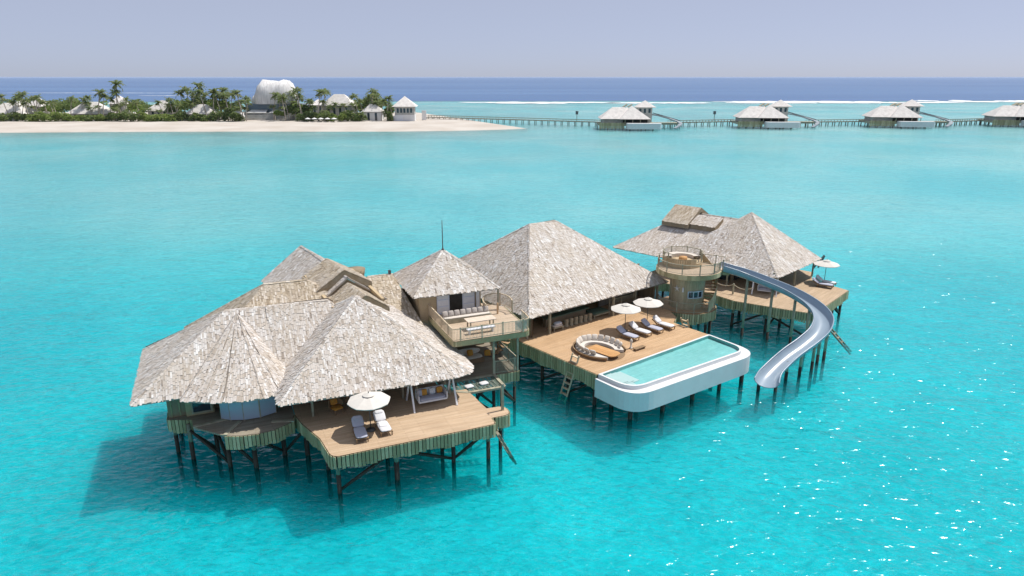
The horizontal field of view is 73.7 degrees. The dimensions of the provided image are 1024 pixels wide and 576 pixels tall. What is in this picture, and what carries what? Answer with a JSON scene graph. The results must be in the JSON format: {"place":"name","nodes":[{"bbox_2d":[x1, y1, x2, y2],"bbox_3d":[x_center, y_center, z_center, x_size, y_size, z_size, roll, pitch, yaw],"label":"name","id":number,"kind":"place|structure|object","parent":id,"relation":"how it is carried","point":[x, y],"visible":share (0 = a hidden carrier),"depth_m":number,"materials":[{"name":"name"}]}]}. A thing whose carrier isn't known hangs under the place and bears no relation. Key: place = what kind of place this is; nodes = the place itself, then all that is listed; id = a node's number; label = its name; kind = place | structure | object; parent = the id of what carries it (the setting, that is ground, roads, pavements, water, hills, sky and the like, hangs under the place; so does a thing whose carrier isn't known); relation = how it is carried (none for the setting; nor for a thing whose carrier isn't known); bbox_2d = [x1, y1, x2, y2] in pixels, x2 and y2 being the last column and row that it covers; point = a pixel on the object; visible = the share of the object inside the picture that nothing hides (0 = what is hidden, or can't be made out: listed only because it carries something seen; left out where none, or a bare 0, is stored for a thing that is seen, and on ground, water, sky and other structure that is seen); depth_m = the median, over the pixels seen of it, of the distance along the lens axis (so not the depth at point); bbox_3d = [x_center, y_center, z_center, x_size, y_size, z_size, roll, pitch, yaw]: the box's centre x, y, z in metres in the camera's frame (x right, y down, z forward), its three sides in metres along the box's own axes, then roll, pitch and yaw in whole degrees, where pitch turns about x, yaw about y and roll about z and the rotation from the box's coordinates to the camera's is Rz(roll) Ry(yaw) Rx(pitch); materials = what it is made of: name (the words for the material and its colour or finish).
{"place":"outdoors","nodes":[
{"label":"outdoors","id":0,"kind":"place"},
{"bbox_2d":[0,112,528,141],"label":"sand","id":1,"kind":"structure","parent":0,"point":[418,128],"depth_m":352.62,"materials":[{"name":"beige sand"}]},
{"bbox_2d":[6,111,25,120],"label":"shrub","id":2,"kind":"object","parent":1,"relation":"on","point":[14,115],"visible":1,"depth_m":409.90,"materials":[{"name":"green plant"}]},
{"bbox_2d":[0,103,38,119],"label":"beach house","id":3,"kind":"structure","parent":1,"relation":"on","point":[9,109],"depth_m":422.32,"materials":[{"name":"white"}]},
{"bbox_2d":[25,114,40,121],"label":"shrub","id":4,"kind":"object","parent":1,"relation":"on","point":[32,119],"visible":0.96,"depth_m":409.00,"materials":[{"name":"green plant"}]},
{"bbox_2d":[29,94,42,110],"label":"palm tree","id":5,"kind":"object","parent":1,"relation":"on","point":[37,97],"visible":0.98,"depth_m":411.63,"materials":[{"name":"green plant"}]},
{"bbox_2d":[39,112,58,121],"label":"shrub","id":6,"kind":"object","parent":1,"relation":"on","point":[44,117],"visible":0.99,"depth_m":408.55,"materials":[{"name":"green plant"}]},
{"bbox_2d":[38,103,66,112],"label":"broadleaf tree","id":7,"kind":"object","parent":1,"relation":"on","point":[49,109],"visible":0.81,"depth_m":432.55,"materials":[{"name":"green plant"}]},
{"bbox_2d":[54,100,75,110],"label":"broadleaf tree","id":8,"kind":"object","parent":1,"relation":"on","point":[65,104],"visible":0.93,"depth_m":435.35,"materials":[{"name":"green plant"}]},
{"bbox_2d":[62,115,79,120],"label":"shrub","id":9,"kind":"object","parent":1,"relation":"on","point":[70,117],"visible":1,"depth_m":408.36,"materials":[{"name":"green plant"}]},
{"bbox_2d":[82,114,97,121],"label":"shrub","id":10,"kind":"object","parent":1,"relation":"on","point":[89,118],"visible":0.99,"depth_m":408.13,"materials":[{"name":"green plant"}]},
{"bbox_2d":[67,102,118,116],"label":"beach house","id":11,"kind":"structure","parent":1,"relation":"on","point":[77,110],"depth_m":425.87,"materials":[{"name":"white plant"}]},
{"bbox_2d":[91,89,109,113],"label":"palm tree","id":12,"kind":"object","parent":1,"relation":"on","point":[102,91],"visible":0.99,"depth_m":414.01,"materials":[{"name":"green plant"}]},
{"bbox_2d":[105,112,123,120],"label":"shrub","id":13,"kind":"object","parent":1,"relation":"on","point":[114,115],"visible":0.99,"depth_m":408.48,"materials":[{"name":"green plant"}]},
{"bbox_2d":[107,89,121,112],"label":"palm tree","id":14,"kind":"object","parent":1,"relation":"on","point":[115,92],"visible":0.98,"depth_m":424.58,"materials":[{"name":"green plant"}]},
{"bbox_2d":[108,80,125,112],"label":"palm tree","id":15,"kind":"object","parent":1,"relation":"on","point":[116,83],"visible":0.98,"depth_m":423.50,"materials":[{"name":"green plant"}]},
{"bbox_2d":[108,95,130,113],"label":"beach house","id":16,"kind":"structure","parent":1,"relation":"on","point":[119,100],"depth_m":450.24,"materials":[{"name":"white glass"}]},
{"bbox_2d":[122,112,139,121],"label":"shrub","id":17,"kind":"object","parent":1,"relation":"on","point":[132,117],"visible":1,"depth_m":408.21,"materials":[{"name":"green plant"}]},
{"bbox_2d":[126,104,144,111],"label":"broadleaf tree","id":18,"kind":"object","parent":1,"relation":"on","point":[134,107],"visible":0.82,"depth_m":434.97,"materials":[{"name":"green plant"}]},
{"bbox_2d":[129,109,145,120],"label":"shrub","id":19,"kind":"object","parent":1,"relation":"on","point":[139,113],"visible":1,"depth_m":410.60,"materials":[{"name":"green plant"}]},
{"bbox_2d":[128,99,148,105],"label":"broadleaf tree","id":20,"kind":"object","parent":1,"relation":"on","point":[141,102],"visible":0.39,"depth_m":452.18,"materials":[{"name":"green plant"}]},
{"bbox_2d":[145,114,160,121],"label":"shrub","id":21,"kind":"object","parent":1,"relation":"on","point":[152,117],"visible":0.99,"depth_m":408.56,"materials":[{"name":"green plant"}]},
{"bbox_2d":[146,100,179,114],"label":"beach house","id":22,"kind":"structure","parent":1,"relation":"on","point":[154,107],"depth_m":432.79,"materials":[{"name":"white glass"}]},
{"bbox_2d":[160,113,177,121],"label":"shrub","id":23,"kind":"object","parent":1,"relation":"on","point":[167,117],"visible":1,"depth_m":408.47,"materials":[{"name":"green plant"}]},
{"bbox_2d":[172,98,192,110],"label":"broadleaf tree","id":24,"kind":"object","parent":1,"relation":"on","point":[183,106],"visible":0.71,"depth_m":424.54,"materials":[{"name":"green plant"}]},
{"bbox_2d":[176,110,189,120],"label":"shrub","id":25,"kind":"object","parent":1,"relation":"on","point":[185,114],"visible":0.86,"depth_m":411.77,"materials":[{"name":"green plant"}]},
{"bbox_2d":[187,112,198,120],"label":"shrub","id":26,"kind":"object","parent":1,"relation":"on","point":[193,116],"visible":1,"depth_m":409.20,"materials":[{"name":"green plant"}]},
{"bbox_2d":[190,82,206,91],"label":"palm tree","id":27,"kind":"object","parent":1,"relation":"on","point":[199,85],"visible":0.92,"depth_m":429.85,"materials":[{"name":"green plant"}]},
{"bbox_2d":[193,88,206,115],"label":"palm tree","id":28,"kind":"object","parent":1,"relation":"on","point":[199,92],"visible":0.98,"depth_m":413.01,"materials":[{"name":"green plant"}]},
{"bbox_2d":[186,104,217,116],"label":"beach house","id":29,"kind":"structure","parent":1,"relation":"on","point":[199,108],"depth_m":423.02,"materials":[{"name":"white glass"}]},
{"bbox_2d":[200,115,213,121],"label":"shrub","id":30,"kind":"object","parent":1,"relation":"on","point":[206,118],"visible":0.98,"depth_m":408.27,"materials":[{"name":"green plant"}]},
{"bbox_2d":[207,88,220,110],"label":"palm tree","id":31,"kind":"object","parent":1,"relation":"on","point":[214,90],"visible":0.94,"depth_m":416.61,"materials":[{"name":"green plant"}]},
{"bbox_2d":[209,110,224,120],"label":"shrub","id":32,"kind":"object","parent":1,"relation":"on","point":[215,115],"visible":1,"depth_m":409.65,"materials":[{"name":"green plant"}]},
{"bbox_2d":[212,100,231,111],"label":"broadleaf tree","id":33,"kind":"object","parent":1,"relation":"on","point":[221,103],"visible":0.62,"depth_m":428.43,"materials":[{"name":"green plant"}]},
{"bbox_2d":[219,108,231,120],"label":"shrub","id":34,"kind":"object","parent":1,"relation":"on","point":[223,118],"visible":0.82,"depth_m":412.31,"materials":[{"name":"green plant"}]},
{"bbox_2d":[225,111,237,121],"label":"shrub","id":35,"kind":"object","parent":1,"relation":"on","point":[233,115],"visible":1,"depth_m":408.41,"materials":[{"name":"green plant"}]},
{"bbox_2d":[227,89,243,120],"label":"palm tree","id":36,"kind":"object","parent":1,"relation":"on","point":[237,91],"visible":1,"depth_m":408.95,"materials":[{"name":"green plant"}]},
{"bbox_2d":[244,79,308,119],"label":"shell building","id":37,"kind":"structure","parent":1,"relation":"on","point":[262,100],"depth_m":425.89,"materials":[{"name":"white"}]},
{"bbox_2d":[277,93,287,120],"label":"palm tree","id":38,"kind":"object","parent":1,"relation":"on","point":[280,96],"visible":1,"depth_m":410.23,"materials":[{"name":"green plant"}]},
{"bbox_2d":[288,106,299,120],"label":"broadleaf tree","id":39,"kind":"object","parent":1,"relation":"on","point":[295,110],"visible":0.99,"depth_m":414.52,"materials":[{"name":"green plant"}]},
{"bbox_2d":[287,86,303,120],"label":"palm tree","id":40,"kind":"object","parent":1,"relation":"on","point":[297,90],"visible":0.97,"depth_m":413.08,"materials":[{"name":"green plant"}]},
{"bbox_2d":[295,113,307,121],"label":"shrub","id":41,"kind":"object","parent":1,"relation":"on","point":[302,117],"visible":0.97,"depth_m":408.46,"materials":[{"name":"green plant"}]},
{"bbox_2d":[298,104,310,112],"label":"broadleaf tree","id":42,"kind":"object","parent":1,"relation":"on","point":[307,108],"visible":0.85,"depth_m":417.61,"materials":[{"name":"green plant"}]},
{"bbox_2d":[304,111,316,121],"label":"shrub","id":43,"kind":"object","parent":1,"relation":"on","point":[309,114],"visible":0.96,"depth_m":409.69,"materials":[{"name":"green plant"}]},
{"bbox_2d":[311,99,322,112],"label":"beach house","id":44,"kind":"structure","parent":1,"relation":"on","point":[316,102],"depth_m":450.17,"materials":[{"name":"white glass"}]},
{"bbox_2d":[313,89,326,120],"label":"palm tree","id":45,"kind":"object","parent":1,"relation":"on","point":[319,91],"visible":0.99,"depth_m":407.96,"materials":[{"name":"green plant"}]},
{"bbox_2d":[317,111,333,121],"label":"shrub","id":46,"kind":"object","parent":1,"relation":"on","point":[325,114],"visible":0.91,"depth_m":409.06,"materials":[{"name":"green plant"}]},
{"bbox_2d":[320,94,356,118],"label":"beach house","id":47,"kind":"structure","parent":1,"relation":"on","point":[339,98],"depth_m":430.41,"materials":[{"name":"white plant"}]},
{"bbox_2d":[333,113,347,120],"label":"shrub","id":48,"kind":"object","parent":1,"relation":"on","point":[341,116],"visible":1,"depth_m":407.56,"materials":[{"name":"green plant"}]},
{"bbox_2d":[339,111,354,120],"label":"shrub","id":49,"kind":"object","parent":1,"relation":"on","point":[349,116],"visible":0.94,"depth_m":409.69,"materials":[{"name":"green plant"}]},
{"bbox_2d":[352,111,367,121],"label":"shrub","id":50,"kind":"object","parent":1,"relation":"on","point":[359,116],"visible":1,"depth_m":408.93,"materials":[{"name":"green plant"}]},
{"bbox_2d":[361,104,383,120],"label":"beach house","id":51,"kind":"structure","parent":1,"relation":"on","point":[372,112],"depth_m":415.71,"materials":[{"name":"white glass"}]},
{"bbox_2d":[382,108,393,120],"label":"shrub","id":52,"kind":"object","parent":1,"relation":"on","point":[388,115],"visible":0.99,"depth_m":410.41,"materials":[{"name":"green plant"}]},
{"bbox_2d":[392,96,417,120],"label":"tower house","id":53,"kind":"structure","parent":1,"relation":"on","point":[404,107],"depth_m":413.23,"materials":[{"name":"white paint"}]},
{"bbox_2d":[0,101,1023,575],"bbox_3d":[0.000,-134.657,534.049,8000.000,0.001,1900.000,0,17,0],"label":"seabed","id":54,"kind":"structure","parent":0,"point":[922,229],"depth_m":72.59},
{"bbox_2d":[426,115,603,130],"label":"jetty","id":55,"kind":"object","parent":54,"relation":"on","point":[486,118],"visible":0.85,"depth_m":405.94,"materials":[{"name":"brown wood"}]},
{"bbox_2d":[656,246,729,334],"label":"round tower","id":56,"kind":"structure","parent":54,"relation":"on","point":[685,299],"depth_m":72.39,"materials":[{"name":"brown wood"}]},
{"bbox_2d":[664,252,700,260],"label":"round sofa","id":57,"kind":"object","parent":56,"relation":"on","point":[683,255],"visible":0.86,"depth_m":75.20,"materials":[{"name":"beige fabric"}]},
{"bbox_2d":[687,290,702,298],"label":"window","id":58,"kind":"structure","parent":56,"relation":"in","point":[691,294],"depth_m":72.14,"materials":[{"name":"blue glass"}]},
{"bbox_2d":[667,119,734,130],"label":"jetty","id":59,"kind":"object","parent":54,"relation":"on","point":[708,121],"visible":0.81,"depth_m":388.22,"materials":[{"name":"brown wood"}]},
{"bbox_2d":[805,119,867,129],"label":"jetty","id":60,"kind":"object","parent":54,"relation":"on","point":[821,121],"visible":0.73,"depth_m":392.06,"materials":[{"name":"brown wood"}]},
{"bbox_2d":[934,118,989,129],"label":"jetty","id":61,"kind":"object","parent":54,"relation":"on","point":[967,120],"visible":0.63,"depth_m":397.80,"materials":[{"name":"brown wood"}]},
{"bbox_2d":[0,78,1023,575],"bbox_3d":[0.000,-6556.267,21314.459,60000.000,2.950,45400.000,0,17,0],"label":"water","id":62,"kind":"structure","parent":0,"point":[662,88],"depth_m":1319.73,"materials":[{"name":"blue liquid"}]},
{"bbox_2d":[129,245,509,523],"bbox_3d":[-16.964,5.824,57.080,25.364,13.771,29.228,-7,19,-22],"label":"overwater villa","id":63,"kind":"object","parent":62,"relation":"in","point":[305,333],"visible":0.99,"depth_m":50.19,"materials":[{"name":"grey wicker"}]},
{"bbox_2d":[190,403,212,413],"bbox_3d":[-22.592,8.265,49.637,1.430,1.700,0.150,-7,19,-22],"label":"window","id":64,"kind":"structure","parent":63,"relation":"in","point":[196,408],"depth_m":49.73,"materials":[{"name":"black glass"}]},
{"bbox_2d":[328,398,343,415],"bbox_3d":[-12.998,8.645,50.365,0.972,1.155,1.232,16,23,42],"label":"armchair","id":65,"kind":"object","parent":63,"relation":"on","point":[335,404],"visible":0.87,"depth_m":50.35,"materials":[{"name":"fabric"}]},
{"bbox_2d":[351,415,368,443],"bbox_3d":[-10.514,9.725,47.104,0.860,1.005,2.309,-7,18,-20],"label":"sun lounger","id":66,"kind":"object","parent":63,"relation":"on","point":[359,429],"visible":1,"depth_m":47.23,"materials":[{"name":"fabric"}]},
{"bbox_2d":[347,391,389,431],"bbox_3d":[-9.912,8.565,47.533,2.831,2.970,2.831,-1,17,-3],"label":"parasol","id":67,"kind":"object","parent":63,"relation":"on","point":[367,401],"visible":1,"depth_m":46.82,"materials":[{"name":"fabric"}]},
{"bbox_2d":[372,409,392,436],"bbox_3d":[-9.095,9.466,47.943,0.860,1.005,2.309,-8,19,-24],"label":"sun lounger","id":68,"kind":"object","parent":63,"relation":"on","point":[379,416],"visible":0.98,"depth_m":48.28,"materials":[{"name":"fabric"}]},
{"bbox_2d":[406,379,457,412],"bbox_3d":[-6.120,7.576,51.656,3.500,2.475,2.413,-7,19,-22],"label":"swing sofa","id":69,"kind":"object","parent":63,"relation":"on","point":[429,397],"visible":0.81,"depth_m":51.67,"materials":[{"name":"white fabric"}]},
{"bbox_2d":[501,383,503,410],"bbox_3d":[-0.655,8.084,50.417,0.170,2.186,0.420,-7,19,-22],"label":"shower post","id":70,"kind":"object","parent":63,"relation":"on","point":[502,396],"visible":1,"depth_m":50.45,"materials":[{"name":"wood"}]},
{"bbox_2d":[496,431,516,464],"bbox_3d":[-0.486,11.682,50.182,1.535,2.716,0.915,-5,18,-16],"label":"ladder","id":71,"kind":"object","parent":63,"relation":"attached to","point":[506,448],"visible":0.94,"depth_m":49.84,"materials":[{"name":"brown wood"}]},
{"bbox_2d":[393,250,528,450],"bbox_3d":[-4.441,4.367,60.736,8.765,14.396,15.735,-7,19,-22],"label":"tower room","id":72,"kind":"object","parent":62,"relation":"in","point":[435,285],"visible":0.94,"depth_m":59.40,"materials":[{"name":"grey wicker"}]},
{"bbox_2d":[436,295,449,314],"bbox_3d":[-6.036,1.323,59.911,1.150,2.050,0.120,-7,19,-22],"label":"door","id":73,"kind":"structure","parent":72,"relation":"in","point":[443,303],"depth_m":59.88,"materials":[{"name":"grey paint"}]},
{"bbox_2d":[442,311,491,324],"bbox_3d":[-3.927,2.508,58.699,4.400,0.510,0.750,-7,19,-22],"label":"bench","id":74,"kind":"object","parent":72,"relation":"on","point":[454,319],"visible":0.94,"depth_m":58.20,"materials":[{"name":"beige fabric"}]},
{"bbox_2d":[462,292,474,310],"bbox_3d":[-3.876,1.050,60.794,1.150,2.050,0.120,-7,19,-22],"label":"door","id":75,"kind":"structure","parent":72,"relation":"in","point":[468,299],"depth_m":60.76,"materials":[{"name":"grey paint"}]},
{"bbox_2d":[459,348,483,363],"bbox_3d":[-4.021,5.932,59.188,3.000,1.080,1.075,-7,19,-22],"label":"lounge sofa","id":76,"kind":"object","parent":72,"relation":"on","point":[475,357],"visible":0.56,"depth_m":59.31,"materials":[{"name":"fabric"}]},
{"bbox_2d":[466,325,493,334],"bbox_3d":[-2.538,3.438,55.851,2.400,0.455,0.400,-7,19,-22],"label":"bench","id":77,"kind":"object","parent":72,"relation":"on","point":[492,328],"visible":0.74,"depth_m":55.77,"materials":[{"name":"white fabric"}]},
{"bbox_2d":[464,315,496,326],"bbox_3d":[-2.642,2.913,57.009,2.500,0.775,1.100,-7,19,-22],"label":"dining table","id":78,"kind":"object","parent":72,"relation":"on","point":[480,319],"visible":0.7,"depth_m":56.90,"materials":[{"name":"brown wood"}]},
{"bbox_2d":[459,220,707,429],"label":"overwater villa","id":79,"kind":"object","parent":62,"relation":"in","point":[535,272],"visible":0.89,"depth_m":68.85,"materials":[{"name":"grey wicker"}]},
{"bbox_2d":[558,353,579,403],"bbox_3d":[4.946,7.888,59.580,1.692,4.394,0.925,-5,18,-16],"label":"ladder","id":80,"kind":"object","parent":79,"relation":"attached to","point":[569,384],"visible":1,"depth_m":59.53,"materials":[{"name":"beige wood"}]},
{"bbox_2d":[586,307,610,318],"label":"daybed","id":81,"kind":"object","parent":79,"relation":"in","point":[596,311],"visible":0.96,"depth_m":70.77,"materials":[{"name":"fabric"}]},
{"bbox_2d":[573,339,625,360],"bbox_3d":[7.862,5.526,61.853,4.480,0.318,5.119,-13,21,-36],"label":"curved sofa","id":82,"kind":"object","parent":79,"relation":"on","point":[603,343],"visible":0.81,"depth_m":61.40,"materials":[{"name":"wicker"}]},
{"bbox_2d":[588,344,619,358],"bbox_3d":[8.210,5.761,60.874,2.950,0.370,1.440,16,24,42],"label":"coffee table","id":83,"kind":"object","parent":79,"relation":"on","point":[605,351],"visible":0.79,"depth_m":60.64,"materials":[{"name":"brown wood"}]},
{"bbox_2d":[611,302,640,331],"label":"parasol","id":84,"kind":"object","parent":79,"relation":"on","point":[625,308],"visible":0.89,"depth_m":65.39,"materials":[{"name":"fabric"}]},
{"bbox_2d":[616,325,639,341],"bbox_3d":[10.965,4.287,64.706,0.860,1.005,2.309,-15,23,-41],"label":"sun lounger","id":85,"kind":"object","parent":79,"relation":"on","point":[620,329],"visible":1,"depth_m":64.67,"materials":[{"name":"fabric"}]},
{"bbox_2d":[628,321,651,337],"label":"sun lounger","id":86,"kind":"object","parent":79,"relation":"on","point":[633,324],"visible":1,"depth_m":65.74,"materials":[{"name":"fabric"}]},
{"bbox_2d":[633,296,663,324],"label":"parasol","id":87,"kind":"object","parent":79,"relation":"on","point":[647,302],"visible":0.86,"depth_m":67.14,"materials":[{"name":"fabric"}]},
{"bbox_2d":[640,318,663,334],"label":"sun lounger","id":88,"kind":"object","parent":79,"relation":"on","point":[644,321],"visible":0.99,"depth_m":66.50,"materials":[{"name":"fabric"}]},
{"bbox_2d":[652,315,675,330],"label":"sun lounger","id":89,"kind":"object","parent":79,"relation":"on","point":[656,318],"visible":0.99,"depth_m":67.39,"materials":[{"name":"fabric"}]},
{"bbox_2d":[596,100,682,134],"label":"overwater villa","id":90,"kind":"object","parent":62,"relation":"in","point":[639,116],"visible":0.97,"depth_m":362.82,"materials":[{"name":"beige plant"}]},
{"bbox_2d":[594,334,749,444],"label":"swimming pool","id":91,"kind":"structure","parent":62,"relation":"in","point":[664,378],"depth_m":58.18,"materials":[{"name":"white paint"}]},
{"bbox_2d":[613,204,848,355],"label":"overwater villa","id":92,"kind":"object","parent":62,"relation":"in","point":[752,241],"visible":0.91,"depth_m":81.98,"materials":[{"name":"grey wicker"}]},
{"bbox_2d":[751,278,778,296],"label":"swing sofa","id":93,"kind":"object","parent":92,"relation":"on","point":[762,288],"visible":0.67,"depth_m":77.98,"materials":[{"name":"white paint"}]},
{"bbox_2d":[812,277,833,288],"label":"sun lounger","id":94,"kind":"object","parent":92,"relation":"on","point":[816,281],"visible":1,"depth_m":80.34,"materials":[{"name":"wicker"}]},
{"bbox_2d":[813,259,839,279],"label":"parasol","id":95,"kind":"object","parent":92,"relation":"on","point":[826,263],"visible":0.85,"depth_m":81.14,"materials":[{"name":"fabric"}]},
{"bbox_2d":[816,275,836,286],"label":"sun lounger","id":96,"kind":"object","parent":92,"relation":"on","point":[825,281],"visible":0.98,"depth_m":81.49,"materials":[{"name":"fabric"}]},
{"bbox_2d":[831,329,851,354],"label":"ladder","id":97,"kind":"object","parent":92,"relation":"attached to","point":[834,333],"visible":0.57,"depth_m":71.26,"materials":[{"name":"brown wood"}]},
{"bbox_2d":[464,100,1023,103],"bbox_3d":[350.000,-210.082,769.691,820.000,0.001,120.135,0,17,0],"label":"surf","id":98,"kind":"structure","parent":62,"relation":"in","point":[952,101],"depth_m":744.62,"materials":[{"name":"white liquid"}]},
{"bbox_2d":[731,100,819,132],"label":"overwater villa","id":99,"kind":"object","parent":62,"relation":"in","point":[774,115],"visible":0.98,"depth_m":374.04,"materials":[{"name":"beige plant"}]},
{"bbox_2d":[721,262,833,413],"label":"water slide","id":100,"kind":"object","parent":62,"relation":"in","point":[773,369],"visible":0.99,"depth_m":66.27,"materials":[{"name":"grey plastic"}]},
{"bbox_2d":[858,100,952,132],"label":"overwater villa","id":101,"kind":"object","parent":62,"relation":"in","point":[905,114],"visible":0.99,"depth_m":379.11,"materials":[{"name":"beige plant"}]},
{"bbox_2d":[977,102,1023,130],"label":"overwater villa","id":102,"kind":"object","parent":62,"relation":"in","point":[1008,115],"visible":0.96,"depth_m":386.07,"materials":[{"name":"beige plant"}]},
{"bbox_2d":[0,0,1023,77],"label":"sky","id":103,"kind":"structure","parent":0,"point":[39,38],"materials":[{"name":"blue"}]},
{"bbox_2d":[541,305,588,327],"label":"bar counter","id":104,"kind":"object","parent":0,"point":[561,316],"visible":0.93,"depth_m":68.79,"materials":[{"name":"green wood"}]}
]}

